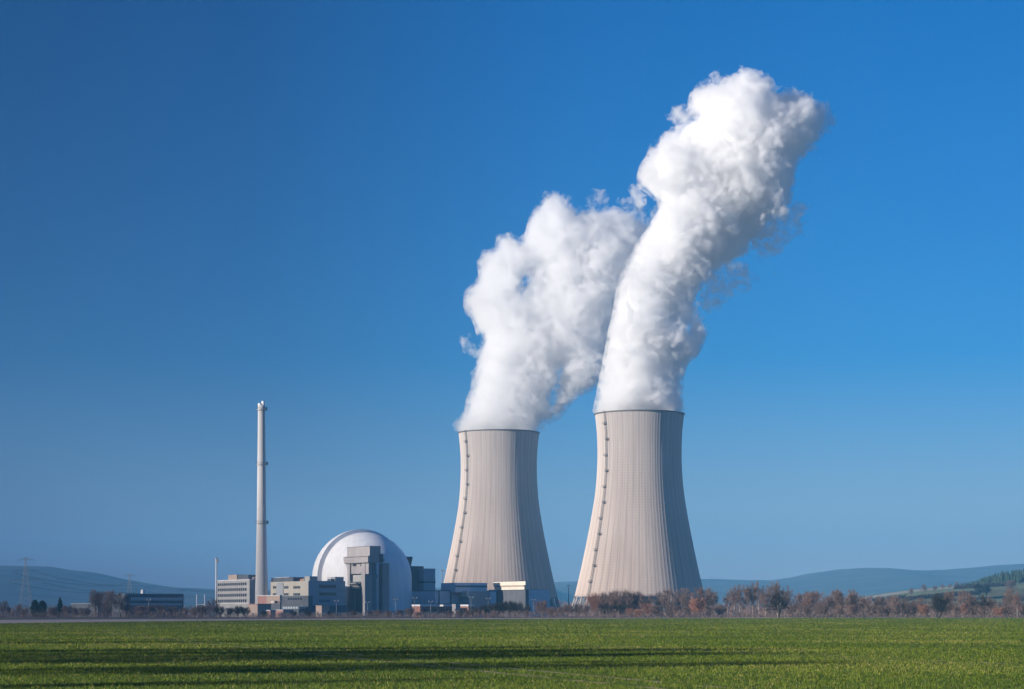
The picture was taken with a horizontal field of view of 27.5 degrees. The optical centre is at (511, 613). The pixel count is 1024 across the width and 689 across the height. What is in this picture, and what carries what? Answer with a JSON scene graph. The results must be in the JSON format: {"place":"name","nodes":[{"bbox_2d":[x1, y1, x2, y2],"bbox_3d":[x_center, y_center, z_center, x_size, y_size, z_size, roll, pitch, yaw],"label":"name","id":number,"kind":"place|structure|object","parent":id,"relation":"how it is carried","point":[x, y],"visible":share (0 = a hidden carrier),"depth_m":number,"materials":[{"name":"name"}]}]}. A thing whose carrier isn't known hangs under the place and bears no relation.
{"place":"outdoors","nodes":[
{"label":"outdoors","id":0,"kind":"place"},
{"bbox_2d":[71,603,106,616],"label":"shed","id":1,"kind":"structure","parent":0,"point":[81,605],"depth_m":1095.66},
{"bbox_2d":[0,565,440,613],"bbox_3d":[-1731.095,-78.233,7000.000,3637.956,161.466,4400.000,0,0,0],"label":"hills","id":2,"kind":"structure","parent":0,"point":[10,593],"depth_m":6229.88,"materials":[{"name":"plant"}]},
{"bbox_2d":[217,575,255,616],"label":"office building","id":3,"kind":"structure","parent":0,"point":[234,591],"depth_m":1207.77,"materials":[{"name":"white paint"}]},
{"bbox_2d":[257,595,281,609],"bbox_3d":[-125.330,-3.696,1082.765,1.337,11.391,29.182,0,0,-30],"label":"gate building","id":4,"kind":"structure","parent":0,"point":[269,599],"depth_m":1078.86,"materials":[{"name":"white paint"}]},
{"bbox_2d":[281,596,312,616],"bbox_3d":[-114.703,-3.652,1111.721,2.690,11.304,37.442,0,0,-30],"label":"annex building","id":5,"kind":"structure","parent":0,"point":[300,604],"depth_m":1105.77,"materials":[{"name":"grey concrete"}]},
{"bbox_2d":[270,576,345,616],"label":"control building","id":6,"kind":"structure","parent":0,"point":[329,591],"depth_m":1128.14,"materials":[{"name":"beige concrete"}]},
{"bbox_2d":[312,529,411,616],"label":"reactor dome","id":7,"kind":"structure","parent":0,"point":[329,561],"depth_m":1160.74,"materials":[{"name":"concrete"}]},
{"bbox_2d":[0,614,848,620],"bbox_3d":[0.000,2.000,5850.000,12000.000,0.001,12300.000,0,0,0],"label":"ground","id":8,"kind":"structure","parent":0,"point":[33,618],"depth_m":1008.83,"materials":[{"name":"soil"}]},
{"bbox_2d":[11,557,39,615],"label":"power pylon","id":9,"kind":"object","parent":8,"relation":"on","point":[26,559],"visible":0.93,"depth_m":1499.92,"materials":[{"name":"metal"}]},
{"bbox_2d":[30,600,39,617],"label":"evergreen tree","id":10,"kind":"object","parent":8,"relation":"on","point":[34,605],"visible":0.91,"depth_m":929.26,"materials":[{"name":"green plant"}]},
{"bbox_2d":[39,600,46,617],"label":"evergreen tree","id":11,"kind":"object","parent":8,"relation":"on","point":[43,604],"visible":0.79,"depth_m":944.08,"materials":[{"name":"green plant"}]},
{"bbox_2d":[56,597,64,617],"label":"conifer tree","id":12,"kind":"object","parent":8,"relation":"on","point":[60,605],"visible":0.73,"depth_m":949.47,"materials":[{"name":"green plant"}]},
{"bbox_2d":[61,605,75,616],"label":"bare shrub","id":13,"kind":"object","parent":8,"relation":"on","point":[65,608],"visible":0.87,"depth_m":933.31,"materials":[{"name":"brown plant"}]},
{"bbox_2d":[88,589,101,617],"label":"bare tree","id":14,"kind":"object","parent":8,"relation":"on","point":[95,600],"visible":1,"depth_m":929.67,"materials":[{"name":"brown plant"}]},
{"bbox_2d":[94,590,110,614],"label":"bare tree","id":15,"kind":"object","parent":8,"relation":"on","point":[102,598],"visible":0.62,"depth_m":959.36,"materials":[{"name":"brown plant"}]},
{"bbox_2d":[102,589,119,614],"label":"bare tree","id":16,"kind":"object","parent":8,"relation":"on","point":[110,597],"visible":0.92,"depth_m":956.71,"materials":[{"name":"brown plant"}]},
{"bbox_2d":[111,591,129,617],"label":"bare tree","id":17,"kind":"object","parent":8,"relation":"on","point":[120,598],"visible":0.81,"depth_m":975.35,"materials":[{"name":"brown plant"}]},
{"bbox_2d":[120,604,134,617],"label":"bare shrub","id":18,"kind":"object","parent":8,"relation":"on","point":[126,607],"visible":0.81,"depth_m":937.17,"materials":[{"name":"brown plant"}]},
{"bbox_2d":[133,605,146,617],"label":"bare shrub","id":19,"kind":"object","parent":8,"relation":"on","point":[140,608],"visible":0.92,"depth_m":903.93,"materials":[{"name":"brown plant"}]},
{"bbox_2d":[109,590,183,616],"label":"office","id":20,"kind":"structure","parent":8,"relation":"on","point":[171,600],"depth_m":1139.03,"materials":[{"name":"blue glass"}]},
{"bbox_2d":[198,604,211,617],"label":"bare shrub","id":21,"kind":"object","parent":8,"relation":"on","point":[200,607],"visible":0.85,"depth_m":908.16,"materials":[{"name":"brown plant"}]},
{"bbox_2d":[205,599,219,612],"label":"bare tree","id":22,"kind":"object","parent":8,"relation":"on","point":[213,604],"visible":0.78,"depth_m":960.71,"materials":[{"name":"brown plant"}]},
{"bbox_2d":[215,558,218,616],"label":"flue mast","id":23,"kind":"object","parent":8,"relation":"on","point":[216,560],"visible":0.91,"depth_m":1179.56,"materials":[{"name":"metal"}]},
{"bbox_2d":[247,604,271,616],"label":"site hut","id":24,"kind":"object","parent":8,"relation":"on","point":[255,608],"visible":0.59,"depth_m":1032.19,"materials":[{"name":"metal"}]},
{"bbox_2d":[255,401,268,603],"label":"chimney","id":25,"kind":"object","parent":8,"relation":"on","point":[261,583],"visible":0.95,"depth_m":1162.82,"materials":[{"name":"concrete"}]},
{"bbox_2d":[276,610,293,616],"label":"site hut","id":26,"kind":"object","parent":8,"relation":"on","point":[282,612],"visible":0.57,"depth_m":1011.77,"materials":[{"name":"white paint"}]},
{"bbox_2d":[315,605,329,616],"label":"site hut","id":27,"kind":"object","parent":8,"relation":"on","point":[323,609],"visible":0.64,"depth_m":1041.29,"materials":[{"name":"metal"}]},
{"bbox_2d":[343,546,411,616],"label":"gantry tower","id":28,"kind":"structure","parent":8,"relation":"on","point":[360,562],"depth_m":1137.69,"materials":[{"name":"concrete"}]},
{"bbox_2d":[406,557,423,590],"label":"auxiliary building","id":29,"kind":"structure","parent":8,"relation":"on","point":[415,576],"depth_m":1216.40,"materials":[{"name":"metal"}]},
{"bbox_2d":[412,604,439,616],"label":"brick store","id":30,"kind":"structure","parent":8,"relation":"on","point":[422,608],"depth_m":1087.86,"materials":[{"name":"white paint"}]},
{"bbox_2d":[419,568,435,590],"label":"stair tower","id":31,"kind":"structure","parent":8,"relation":"on","point":[427,581],"depth_m":1213.86,"materials":[{"name":"metal"}]},
{"bbox_2d":[439,605,451,616],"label":"brick store","id":32,"kind":"structure","parent":8,"relation":"on","point":[443,608],"depth_m":1096.49,"materials":[{"name":"white paint"}]},
{"bbox_2d":[460,605,473,616],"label":"brick store","id":33,"kind":"structure","parent":8,"relation":"on","point":[465,607],"depth_m":1102.64,"materials":[{"name":"white paint"}]},
{"bbox_2d":[493,602,507,617],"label":"bare shrub","id":34,"kind":"object","parent":8,"relation":"on","point":[499,607],"visible":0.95,"depth_m":928.79,"materials":[{"name":"brown plant"}]},
{"bbox_2d":[444,429,560,615],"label":"cooling tower","id":35,"kind":"structure","parent":8,"relation":"on","point":[498,535],"depth_m":1626.07,"materials":[{"name":"concrete"}]},
{"bbox_2d":[0,599,1023,616],"bbox_3d":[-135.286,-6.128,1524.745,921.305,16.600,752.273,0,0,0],"label":"woods","id":36,"kind":"object","parent":8,"relation":"on","point":[15,607],"visible":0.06,"depth_m":1407.03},
{"bbox_2d":[507,601,523,615],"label":"bare shrub","id":37,"kind":"object","parent":8,"relation":"on","point":[515,608],"visible":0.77,"depth_m":950.86,"materials":[{"name":"brown plant"}]},
{"bbox_2d":[517,604,530,617],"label":"bare shrub","id":38,"kind":"object","parent":8,"relation":"on","point":[521,608],"visible":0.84,"depth_m":942.44,"materials":[{"name":"brown plant"}]},
{"bbox_2d":[533,600,547,617],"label":"bare shrub","id":39,"kind":"object","parent":8,"relation":"on","point":[539,607],"visible":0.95,"depth_m":924.87,"materials":[{"name":"brown plant"}]},
{"bbox_2d":[561,604,574,617],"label":"bare shrub","id":40,"kind":"object","parent":8,"relation":"on","point":[570,608],"visible":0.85,"depth_m":912.82,"materials":[{"name":"brown plant"}]},
{"bbox_2d":[584,593,600,616],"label":"bare shrub","id":41,"kind":"object","parent":8,"relation":"on","point":[592,600],"visible":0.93,"depth_m":929.76,"materials":[{"name":"brown plant"}]},
{"bbox_2d":[596,592,606,614],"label":"bare shrub","id":42,"kind":"object","parent":8,"relation":"on","point":[602,601],"visible":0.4,"depth_m":949.98,"materials":[{"name":"brown plant"}]},
{"bbox_2d":[596,603,610,617],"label":"bare shrub","id":43,"kind":"object","parent":8,"relation":"on","point":[602,608],"visible":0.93,"depth_m":919.63,"materials":[{"name":"brown plant"}]},
{"bbox_2d":[606,588,621,617],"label":"bare shrub","id":44,"kind":"object","parent":8,"relation":"on","point":[611,597],"visible":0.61,"depth_m":945.14,"materials":[{"name":"brown plant"}]},
{"bbox_2d":[612,589,635,617],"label":"bare shrub","id":45,"kind":"object","parent":8,"relation":"on","point":[618,600],"visible":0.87,"depth_m":935.22,"materials":[{"name":"brown plant"}]},
{"bbox_2d":[621,590,641,617],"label":"bare shrub","id":46,"kind":"object","parent":8,"relation":"on","point":[635,600],"visible":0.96,"depth_m":935.27,"materials":[{"name":"brown plant"}]},
{"bbox_2d":[571,410,709,615],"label":"cooling tower","id":47,"kind":"structure","parent":8,"relation":"on","point":[639,537],"depth_m":1470.62,"materials":[{"name":"concrete"}]},
{"bbox_2d":[639,594,652,608],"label":"bare shrub","id":48,"kind":"object","parent":8,"relation":"on","point":[647,601],"visible":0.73,"depth_m":959.62,"materials":[{"name":"brown plant"}]},
{"bbox_2d":[640,603,653,617],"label":"bare shrub","id":49,"kind":"object","parent":8,"relation":"on","point":[645,608],"visible":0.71,"depth_m":913.02,"materials":[{"name":"brown plant"}]},
{"bbox_2d":[648,604,663,617],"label":"bare shrub","id":50,"kind":"object","parent":8,"relation":"on","point":[654,611],"visible":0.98,"depth_m":885.52,"materials":[{"name":"brown plant"}]},
{"bbox_2d":[654,592,666,615],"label":"bare tree","id":51,"kind":"object","parent":8,"relation":"on","point":[658,598],"visible":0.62,"depth_m":945.16,"materials":[{"name":"brown plant"}]},
{"bbox_2d":[659,588,679,617],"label":"bare tree","id":52,"kind":"object","parent":8,"relation":"on","point":[669,602],"visible":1,"depth_m":916.60,"materials":[{"name":"brown plant"}]},
{"bbox_2d":[671,586,693,617],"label":"bare tree","id":53,"kind":"object","parent":8,"relation":"on","point":[682,592],"visible":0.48,"depth_m":950.17,"materials":[{"name":"brown plant"}]},
{"bbox_2d":[679,593,690,609],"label":"bare tree","id":54,"kind":"object","parent":8,"relation":"on","point":[683,601],"visible":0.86,"depth_m":936.51,"materials":[{"name":"brown plant"}]},
{"bbox_2d":[688,597,705,617],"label":"bare shrub","id":55,"kind":"object","parent":8,"relation":"on","point":[694,603],"visible":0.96,"depth_m":894.15,"materials":[{"name":"brown plant"}]},
{"bbox_2d":[690,586,713,617],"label":"bare tree","id":56,"kind":"object","parent":8,"relation":"on","point":[700,591],"visible":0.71,"depth_m":958.27,"materials":[{"name":"brown plant"}]},
{"bbox_2d":[703,605,714,615],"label":"bare shrub","id":57,"kind":"object","parent":8,"relation":"on","point":[706,608],"visible":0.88,"depth_m":903.46,"materials":[{"name":"brown plant"}]},
{"bbox_2d":[702,588,718,617],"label":"bare tree","id":58,"kind":"object","parent":8,"relation":"on","point":[715,597],"visible":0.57,"depth_m":983.99,"materials":[{"name":"brown plant"}]},
{"bbox_2d":[713,603,727,617],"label":"bare shrub","id":59,"kind":"object","parent":8,"relation":"on","point":[719,610],"visible":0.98,"depth_m":906.02,"materials":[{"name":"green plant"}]},
{"bbox_2d":[722,591,733,611],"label":"birch tree","id":60,"kind":"object","parent":8,"relation":"on","point":[726,600],"visible":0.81,"depth_m":954.35,"materials":[{"name":"brown plant"}]},
{"bbox_2d":[728,586,739,616],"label":"birch tree","id":61,"kind":"object","parent":8,"relation":"on","point":[733,595],"visible":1,"depth_m":902.63,"materials":[{"name":"brown plant"}]},
{"bbox_2d":[735,582,744,617],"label":"birch tree","id":62,"kind":"object","parent":8,"relation":"on","point":[740,595],"visible":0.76,"depth_m":934.88,"materials":[{"name":"brown plant"}]},
{"bbox_2d":[740,585,749,617],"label":"birch tree","id":63,"kind":"object","parent":8,"relation":"on","point":[744,591],"visible":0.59,"depth_m":958.89,"materials":[{"name":"brown plant"}]},
{"bbox_2d":[743,582,758,613],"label":"birch tree","id":64,"kind":"object","parent":8,"relation":"on","point":[752,597],"visible":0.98,"depth_m":939.39,"materials":[{"name":"brown plant"}]},
{"bbox_2d":[752,580,764,609],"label":"birch tree","id":65,"kind":"object","parent":8,"relation":"on","point":[759,592],"visible":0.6,"depth_m":950.45,"materials":[{"name":"brown plant"}]},
{"bbox_2d":[758,587,770,617],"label":"birch tree","id":66,"kind":"object","parent":8,"relation":"on","point":[765,601],"visible":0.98,"depth_m":934.34,"materials":[{"name":"brown plant"}]},
{"bbox_2d":[768,580,785,614],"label":"birch tree","id":67,"kind":"object","parent":8,"relation":"on","point":[778,588],"visible":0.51,"depth_m":909.04,"materials":[{"name":"brown plant"}]},
{"bbox_2d":[783,585,793,610],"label":"birch tree","id":68,"kind":"object","parent":8,"relation":"on","point":[788,599],"visible":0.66,"depth_m":937.82,"materials":[{"name":"brown plant"}]},
{"bbox_2d":[789,592,803,617],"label":"bare tree","id":69,"kind":"object","parent":8,"relation":"on","point":[799,597],"visible":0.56,"depth_m":963.28,"materials":[{"name":"brown plant"}]},
{"bbox_2d":[794,593,813,617],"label":"bare tree","id":70,"kind":"object","parent":8,"relation":"on","point":[806,602],"visible":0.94,"depth_m":935.65,"materials":[{"name":"brown plant"}]},
{"bbox_2d":[800,590,820,617],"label":"bare tree","id":71,"kind":"object","parent":8,"relation":"on","point":[813,600],"visible":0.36,"depth_m":954.21,"materials":[{"name":"brown plant"}]},
{"bbox_2d":[810,590,826,617],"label":"bare tree","id":72,"kind":"object","parent":8,"relation":"on","point":[816,594],"visible":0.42,"depth_m":979.53,"materials":[{"name":"brown plant"}]},
{"bbox_2d":[821,596,835,615],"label":"bare tree","id":73,"kind":"object","parent":8,"relation":"on","point":[829,600],"visible":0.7,"depth_m":934.16,"materials":[{"name":"brown plant"}]},
{"bbox_2d":[859,596,869,617],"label":"bare tree","id":74,"kind":"object","parent":8,"relation":"on","point":[866,603],"visible":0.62,"depth_m":945.89,"materials":[{"name":"brown plant"}]},
{"bbox_2d":[412,589,549,616],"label":"turbine hall","id":75,"kind":"structure","parent":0,"point":[446,597],"depth_m":1175.30,"materials":[{"name":"blue metal"}]},
{"bbox_2d":[441,583,486,592],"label":"hall","id":76,"kind":"structure","parent":75,"relation":"on","point":[456,587],"depth_m":1174.81,"materials":[{"name":"blue metal"}]},
{"bbox_2d":[493,581,529,616],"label":"cream wing","id":77,"kind":"structure","parent":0,"point":[518,591],"depth_m":1153.59,"materials":[{"name":"concrete"}]},
{"bbox_2d":[0,617,1023,688],"bbox_3d":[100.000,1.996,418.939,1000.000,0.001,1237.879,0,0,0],"label":"field","id":78,"kind":"structure","parent":0,"point":[571,679],"depth_m":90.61,"materials":[{"name":"plant"}]},
{"bbox_2d":[0,613,1022,617],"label":"brambles","id":79,"kind":"object","parent":78,"relation":"on","point":[573,616],"visible":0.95,"depth_m":880.01,"materials":[{"name":"plant"}]},
{"bbox_2d":[0,600,1023,617],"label":"undergrowth","id":80,"kind":"object","parent":78,"relation":"on","point":[757,611],"visible":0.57,"depth_m":909.66,"materials":[{"name":"plant"}]},
{"bbox_2d":[761,590,789,617],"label":"oak tree","id":81,"kind":"object","parent":78,"relation":"on","point":[775,600],"visible":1,"depth_m":861.45,"materials":[{"name":"brown plant"}]},
{"bbox_2d":[813,604,828,617],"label":"bare shrub","id":82,"kind":"object","parent":78,"relation":"on","point":[824,609],"visible":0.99,"depth_m":889.35,"materials":[{"name":"brown plant"}]},
{"bbox_2d":[832,589,855,617],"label":"bare tree","id":83,"kind":"object","parent":78,"relation":"on","point":[840,598],"visible":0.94,"depth_m":916.12,"materials":[{"name":"brown plant"}]},
{"bbox_2d":[846,605,859,617],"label":"bare shrub","id":84,"kind":"object","parent":78,"relation":"on","point":[853,608],"visible":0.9,"depth_m":900.04,"materials":[{"name":"brown plant"}]},
{"bbox_2d":[845,593,864,611],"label":"bare tree","id":85,"kind":"object","parent":78,"relation":"on","point":[855,599],"visible":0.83,"depth_m":922.82,"materials":[{"name":"brown plant"}]},
{"bbox_2d":[872,596,886,616],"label":"bare tree","id":86,"kind":"object","parent":78,"relation":"on","point":[880,601],"visible":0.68,"depth_m":926.01,"materials":[{"name":"brown plant"}]},
{"bbox_2d":[881,605,893,617],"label":"bare shrub","id":87,"kind":"object","parent":78,"relation":"on","point":[886,609],"visible":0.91,"depth_m":896.42,"materials":[{"name":"brown plant"}]},
{"bbox_2d":[889,604,901,616],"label":"bare shrub","id":88,"kind":"object","parent":78,"relation":"on","point":[893,606],"visible":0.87,"depth_m":907.87,"materials":[{"name":"brown plant"}]},
{"bbox_2d":[889,595,909,616],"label":"bare tree","id":89,"kind":"object","parent":78,"relation":"on","point":[894,602],"visible":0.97,"depth_m":911.19,"materials":[{"name":"brown plant"}]},
{"bbox_2d":[900,598,917,617],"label":"bare tree","id":90,"kind":"object","parent":78,"relation":"on","point":[911,605],"visible":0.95,"depth_m":908.35,"materials":[{"name":"brown plant"}]},
{"bbox_2d":[917,603,929,617],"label":"bare shrub","id":91,"kind":"object","parent":78,"relation":"on","point":[924,609],"visible":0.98,"depth_m":879.33,"materials":[{"name":"brown plant"}]},
{"bbox_2d":[926,593,959,617],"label":"bare tree","id":92,"kind":"object","parent":78,"relation":"on","point":[939,603],"visible":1,"depth_m":852.93,"materials":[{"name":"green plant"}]},
{"bbox_2d":[944,591,960,608],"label":"bare tree","id":93,"kind":"object","parent":78,"relation":"on","point":[951,595],"visible":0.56,"depth_m":938.72,"materials":[{"name":"brown plant"}]},
{"bbox_2d":[953,589,969,617],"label":"birch tree","id":94,"kind":"object","parent":78,"relation":"on","point":[963,600],"visible":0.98,"depth_m":899.18,"materials":[{"name":"brown plant"}]},
{"bbox_2d":[964,594,976,617],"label":"bare tree","id":95,"kind":"object","parent":78,"relation":"on","point":[970,598],"visible":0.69,"depth_m":948.94,"materials":[{"name":"brown plant"}]},
{"bbox_2d":[970,595,992,617],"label":"oak tree","id":96,"kind":"object","parent":78,"relation":"on","point":[982,603],"visible":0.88,"depth_m":919.29,"materials":[{"name":"brown plant"}]},
{"bbox_2d":[993,588,1015,617],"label":"bare tree","id":97,"kind":"object","parent":78,"relation":"on","point":[1007,600],"visible":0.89,"depth_m":922.80,"materials":[{"name":"brown plant"}]},
{"bbox_2d":[1010,590,1022,616],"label":"birch tree","id":98,"kind":"object","parent":78,"relation":"on","point":[1017,604],"visible":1,"depth_m":894.56,"materials":[{"name":"brown plant"}]},
{"bbox_2d":[0,617,1023,622],"bbox_3d":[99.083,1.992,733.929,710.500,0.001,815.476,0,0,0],"label":"path","id":99,"kind":"structure","parent":0,"point":[76,620],"depth_m":678.22,"materials":[{"name":"soil"}]},
{"bbox_2d":[0,0,1023,589],"label":"sky","id":100,"kind":"structure","parent":0,"point":[793,230],"materials":[{"name":"blue"}]},
{"bbox_2d":[554,564,1023,613],"bbox_3d":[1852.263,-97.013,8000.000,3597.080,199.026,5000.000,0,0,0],"label":"hills","id":101,"kind":"structure","parent":0,"point":[863,582],"depth_m":7161.45,"materials":[{"name":"plant"}]},
{"bbox_2d":[748,582,1023,616],"bbox_3d":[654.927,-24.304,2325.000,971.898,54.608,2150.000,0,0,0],"label":"terrain","id":102,"kind":"structure","parent":0,"point":[996,593],"depth_m":2193.15,"materials":[{"name":"plant"}]},
{"bbox_2d":[905,590,978,599],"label":"hedge","id":103,"kind":"object","parent":102,"relation":"on","point":[924,596],"visible":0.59,"depth_m":1997.53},
{"bbox_2d":[972,584,985,597],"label":"bare tree","id":104,"kind":"object","parent":102,"relation":"on","point":[980,589],"visible":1,"depth_m":1898.18,"materials":[{"name":"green plant"}]},
{"bbox_2d":[954,581,1015,588],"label":"hedge","id":105,"kind":"object","parent":102,"relation":"on","point":[993,584],"visible":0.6,"depth_m":2297.91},
{"bbox_2d":[963,568,1023,584],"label":"forest","id":106,"kind":"object","parent":102,"relation":"on","point":[1018,576],"visible":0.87,"depth_m":2416.01,"materials":[{"name":"plant"}]},
{"bbox_2d":[1004,579,1015,593],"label":"bare tree","id":107,"kind":"object","parent":102,"relation":"on","point":[1011,585],"visible":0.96,"depth_m":2000.29,"materials":[{"name":"brown plant"}]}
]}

